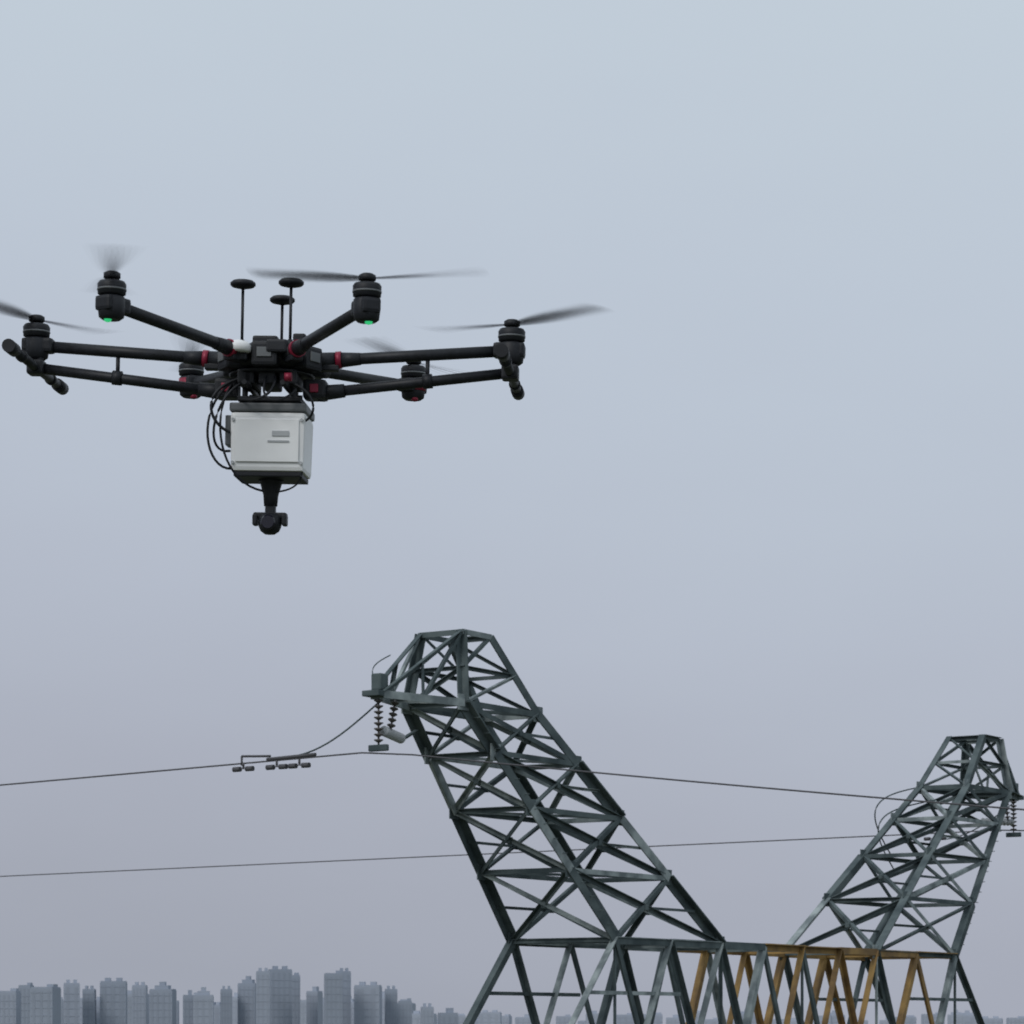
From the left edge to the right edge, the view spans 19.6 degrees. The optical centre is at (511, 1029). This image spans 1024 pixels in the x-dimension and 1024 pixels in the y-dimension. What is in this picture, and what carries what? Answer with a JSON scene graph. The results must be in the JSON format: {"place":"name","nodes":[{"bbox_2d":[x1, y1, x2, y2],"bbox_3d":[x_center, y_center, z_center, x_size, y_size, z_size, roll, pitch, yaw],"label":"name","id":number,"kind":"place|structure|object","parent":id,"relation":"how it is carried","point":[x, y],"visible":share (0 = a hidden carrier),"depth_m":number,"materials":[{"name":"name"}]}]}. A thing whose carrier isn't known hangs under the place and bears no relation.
{"place":"outdoors","nodes":[
{"label":"outdoors","id":0,"kind":"place"},
{"bbox_2d":[0,988,20,1023],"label":"apartment tower","id":1,"kind":"structure","parent":0,"point":[10,1006],"depth_m":2407.83,"materials":[{"name":"grey concrete"}]},
{"bbox_2d":[18,983,33,1023],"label":"apartment tower","id":2,"kind":"structure","parent":0,"point":[24,990],"depth_m":2632.84,"materials":[{"name":"grey concrete"}]},
{"bbox_2d":[30,984,60,1023],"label":"apartment tower","id":3,"kind":"structure","parent":0,"point":[45,1005],"depth_m":2378.56,"materials":[{"name":"grey concrete"}]},
{"bbox_2d":[61,997,62,1023],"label":"apartment tower","id":4,"kind":"structure","parent":0,"point":[61,1010],"depth_m":3010.83,"materials":[{"name":"grey concrete"}]},
{"bbox_2d":[64,980,79,1023],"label":"apartment tower","id":5,"kind":"structure","parent":0,"point":[71,1003],"depth_m":2444.66,"materials":[{"name":"grey concrete"}]},
{"bbox_2d":[80,998,81,1023],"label":"apartment tower","id":6,"kind":"structure","parent":0,"point":[80,1010],"depth_m":3092.94,"materials":[{"name":"grey concrete"}]},
{"bbox_2d":[82,986,95,1023],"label":"apartment tower","id":7,"kind":"structure","parent":0,"point":[88,1006],"depth_m":2475.33,"materials":[{"name":"grey concrete"}]},
{"bbox_2d":[96,997,99,1023],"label":"apartment tower","id":8,"kind":"structure","parent":0,"point":[98,1010],"depth_m":3130.92,"materials":[{"name":"grey concrete"}]},
{"bbox_2d":[100,978,126,1023],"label":"apartment tower","id":9,"kind":"structure","parent":0,"point":[113,1002],"depth_m":2484.79,"materials":[{"name":"grey concrete"}]},
{"bbox_2d":[127,990,148,1023],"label":"apartment tower","id":10,"kind":"structure","parent":0,"point":[129,1006],"depth_m":3006.00,"materials":[{"name":"grey concrete"}]},
{"bbox_2d":[132,982,147,1023],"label":"apartment tower","id":11,"kind":"structure","parent":0,"point":[139,1004],"depth_m":2638.32,"materials":[{"name":"grey concrete"}]},
{"bbox_2d":[149,982,176,1023],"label":"apartment tower","id":12,"kind":"structure","parent":0,"point":[162,1002],"depth_m":2574.78,"materials":[{"name":"grey concrete"}]},
{"bbox_2d":[177,1001,178,1023],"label":"apartment tower","id":13,"kind":"structure","parent":0,"point":[177,1012],"depth_m":3035.70,"materials":[{"name":"grey concrete"}]},
{"bbox_2d":[193,987,213,1023],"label":"apartment tower","id":14,"kind":"structure","parent":0,"point":[203,1005],"depth_m":2428.53,"materials":[{"name":"grey concrete"}]},
{"bbox_2d":[214,1002,219,1023],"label":"apartment tower","id":15,"kind":"structure","parent":0,"point":[217,1014],"depth_m":3075.78,"materials":[{"name":"grey concrete"}]},
{"bbox_2d":[220,986,231,1023],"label":"apartment tower","id":16,"kind":"structure","parent":0,"point":[225,1006],"depth_m":2623.88,"materials":[{"name":"grey concrete"}]},
{"bbox_2d":[232,993,237,1023],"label":"apartment tower","id":17,"kind":"structure","parent":0,"point":[235,1009],"depth_m":3070.50,"materials":[{"name":"grey concrete"}]},
{"bbox_2d":[238,976,255,1023],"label":"apartment tower","id":18,"kind":"structure","parent":0,"point":[247,1001],"depth_m":2641.72,"materials":[{"name":"grey concrete"}]},
{"bbox_2d":[256,968,269,1023],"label":"apartment tower","id":19,"kind":"structure","parent":0,"point":[262,997],"depth_m":2462.62,"materials":[{"name":"grey concrete"}]},
{"bbox_2d":[2,270,525,534],"bbox_3d":[-0.536,-1.471,7.002,1.563,0.595,1.516,2,2,4],"label":"hexacopter drone","id":20,"kind":"object","parent":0,"point":[268,440],"visible":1,"depth_m":6.95,"materials":[{"name":"black plastic"}]},
{"bbox_2d":[268,966,291,1023],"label":"apartment tower","id":21,"kind":"structure","parent":0,"point":[280,996],"depth_m":2510.31,"materials":[{"name":"grey concrete"}]},
{"bbox_2d":[292,973,299,1023],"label":"apartment tower","id":22,"kind":"structure","parent":0,"point":[295,998],"depth_m":2568.89,"materials":[{"name":"grey concrete"}]},
{"bbox_2d":[300,1000,305,1023],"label":"apartment tower","id":23,"kind":"structure","parent":0,"point":[302,1011],"depth_m":2967.85,"materials":[{"name":"grey concrete"}]},
{"bbox_2d":[306,986,322,1023],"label":"apartment tower","id":24,"kind":"structure","parent":0,"point":[314,1005],"depth_m":2616.49,"materials":[{"name":"grey concrete"}]},
{"bbox_2d":[324,971,341,1023],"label":"apartment tower","id":25,"kind":"structure","parent":0,"point":[332,998],"depth_m":2467.46,"materials":[{"name":"grey concrete"}]},
{"bbox_2d":[340,968,350,1023],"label":"apartment tower","id":26,"kind":"structure","parent":0,"point":[346,996],"depth_m":2543.23,"materials":[{"name":"grey concrete"}]},
{"bbox_2d":[351,996,353,1023],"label":"apartment tower","id":27,"kind":"structure","parent":0,"point":[352,1011],"depth_m":3164.66,"materials":[{"name":"grey concrete"}]},
{"bbox_2d":[354,982,381,1023],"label":"apartment tower","id":28,"kind":"structure","parent":0,"point":[367,1004],"depth_m":2504.85,"materials":[{"name":"grey concrete"}]},
{"bbox_2d":[382,991,384,1023],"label":"apartment tower","id":29,"kind":"structure","parent":0,"point":[383,1007],"depth_m":3059.22,"materials":[{"name":"grey concrete"}]},
{"bbox_2d":[385,986,396,1023],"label":"apartment tower","id":30,"kind":"structure","parent":0,"point":[390,1006],"depth_m":2533.44,"materials":[{"name":"grey concrete"}]},
{"bbox_2d":[398,998,411,1023],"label":"apartment tower","id":31,"kind":"structure","parent":0,"point":[404,1012],"depth_m":2534.68,"materials":[{"name":"grey concrete"}]},
{"bbox_2d":[397,999,415,1023],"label":"apartment tower","id":32,"kind":"structure","parent":0,"point":[413,1006],"depth_m":3079.39,"materials":[{"name":"grey concrete"}]},
{"bbox_2d":[412,1011,436,1023],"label":"apartment tower","id":33,"kind":"structure","parent":0,"point":[416,1017],"depth_m":2974.30,"materials":[{"name":"grey concrete"}]},
{"bbox_2d":[421,1003,433,1023],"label":"apartment tower","id":34,"kind":"structure","parent":0,"point":[427,1015],"depth_m":2391.52,"materials":[{"name":"grey concrete"}]},
{"bbox_2d":[437,1008,457,1023],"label":"apartment tower","id":35,"kind":"structure","parent":0,"point":[449,1016],"depth_m":2489.48,"materials":[{"name":"grey concrete"}]},
{"bbox_2d":[458,1014,465,1023],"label":"apartment tower","id":36,"kind":"structure","parent":0,"point":[461,1018],"depth_m":4178.09,"materials":[{"name":"grey concrete"}]},
{"bbox_2d":[478,1010,501,1023],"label":"apartment tower","id":37,"kind":"structure","parent":0,"point":[487,1017],"depth_m":4211.68,"materials":[{"name":"grey concrete"}]},
{"bbox_2d":[502,1014,511,1023],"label":"apartment tower","id":38,"kind":"structure","parent":0,"point":[506,1018],"depth_m":4351.81,"materials":[{"name":"grey concrete"}]},
{"bbox_2d":[0,0,1023,1023],"label":"sky","id":39,"kind":"structure","parent":0,"point":[749,510],"materials":[{"name":"grey"}]},
{"bbox_2d":[515,1014,530,1023],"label":"apartment tower","id":40,"kind":"structure","parent":0,"point":[525,1019],"depth_m":4294.49,"materials":[{"name":"grey concrete"}]},
{"bbox_2d":[556,1015,570,1023],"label":"apartment tower","id":41,"kind":"structure","parent":0,"point":[565,1019],"depth_m":4255.64,"materials":[{"name":"grey concrete"}]},
{"bbox_2d":[586,1011,598,1023],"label":"apartment tower","id":42,"kind":"structure","parent":0,"point":[595,1015],"depth_m":4226.98,"materials":[{"name":"grey concrete"}]},
{"bbox_2d":[616,1013,633,1023],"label":"apartment tower","id":43,"kind":"structure","parent":0,"point":[625,1019],"depth_m":4298.99,"materials":[{"name":"grey concrete"}]},
{"bbox_2d":[643,1013,662,1023],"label":"apartment tower","id":44,"kind":"structure","parent":0,"point":[658,1019],"depth_m":4226.75,"materials":[{"name":"grey concrete"}]},
{"bbox_2d":[666,1015,679,1023],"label":"apartment tower","id":45,"kind":"structure","parent":0,"point":[674,1019],"depth_m":4179.98,"materials":[{"name":"grey concrete"}]},
{"bbox_2d":[695,1011,699,1023],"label":"apartment tower","id":46,"kind":"structure","parent":0,"point":[697,1017],"depth_m":4102.98,"materials":[{"name":"grey concrete"}]},
{"bbox_2d":[704,1018,717,1023],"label":"apartment tower","id":47,"kind":"structure","parent":0,"point":[711,1021],"depth_m":4200.94,"materials":[{"name":"grey concrete"}]},
{"bbox_2d":[741,1009,755,1023],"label":"apartment tower","id":48,"kind":"structure","parent":0,"point":[753,1019],"depth_m":4112.69,"materials":[{"name":"grey concrete"}]},
{"bbox_2d":[782,1018,796,1023],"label":"apartment tower","id":49,"kind":"structure","parent":0,"point":[793,1021],"depth_m":4115.21,"materials":[{"name":"grey concrete"}]},
{"bbox_2d":[813,1014,831,1023],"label":"apartment tower","id":50,"kind":"structure","parent":0,"point":[829,1021],"depth_m":4089.40,"materials":[{"name":"grey concrete"}]},
{"bbox_2d":[830,1010,844,1023],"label":"apartment tower","id":51,"kind":"structure","parent":0,"point":[834,1018],"depth_m":4303.33,"materials":[{"name":"grey concrete"}]},
{"bbox_2d":[879,1017,888,1023],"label":"apartment tower","id":52,"kind":"structure","parent":0,"point":[885,1021],"depth_m":4065.79,"materials":[{"name":"grey concrete"}]},
{"bbox_2d":[895,1015,915,1023],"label":"apartment tower","id":53,"kind":"structure","parent":0,"point":[910,1019],"depth_m":4389.34,"materials":[{"name":"grey concrete"}]},
{"bbox_2d":[921,1012,944,1023],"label":"apartment tower","id":54,"kind":"structure","parent":0,"point":[924,1019],"depth_m":4104.19,"materials":[{"name":"grey concrete"}]},
{"bbox_2d":[947,1010,964,1023],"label":"apartment tower","id":55,"kind":"structure","parent":0,"point":[960,1018],"depth_m":4055.59,"materials":[{"name":"grey concrete"}]},
{"bbox_2d":[961,1010,976,1023],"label":"apartment tower","id":56,"kind":"structure","parent":0,"point":[970,1018],"depth_m":4092.30,"materials":[{"name":"grey concrete"}]},
{"bbox_2d":[982,1016,1002,1023],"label":"apartment tower","id":57,"kind":"structure","parent":0,"point":[994,1020],"depth_m":4295.30,"materials":[{"name":"grey concrete"}]},
{"bbox_2d":[1006,1016,1023,1023],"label":"apartment tower","id":58,"kind":"structure","parent":0,"point":[1019,1020],"depth_m":4233.46,"materials":[{"name":"grey concrete"}]},
{"label":"ground","id":59,"kind":"structure","parent":0,"visible":0},
{"bbox_2d":[183,990,193,1023],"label":"apartment tower","id":60,"kind":"structure","parent":59,"relation":"on","point":[188,1009],"depth_m":2438.96,"materials":[{"name":"grey concrete"}]},
{"bbox_2d":[302,629,1023,1023],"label":"transmission tower","id":61,"kind":"structure","parent":59,"relation":"on","point":[490,745],"depth_m":80.79,"materials":[{"name":"metal"}]},
{"bbox_2d":[0,752,1023,810],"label":"power line","id":62,"kind":"object","parent":61,"relation":"attached to","point":[299,757],"visible":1,"depth_m":71.89,"materials":[{"name":"grey metal"}]},
{"bbox_2d":[0,830,1023,876],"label":"power line","id":63,"kind":"object","parent":61,"relation":"attached to","point":[930,838],"visible":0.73,"depth_m":116.50,"materials":[{"name":"grey metal"}]}
]}

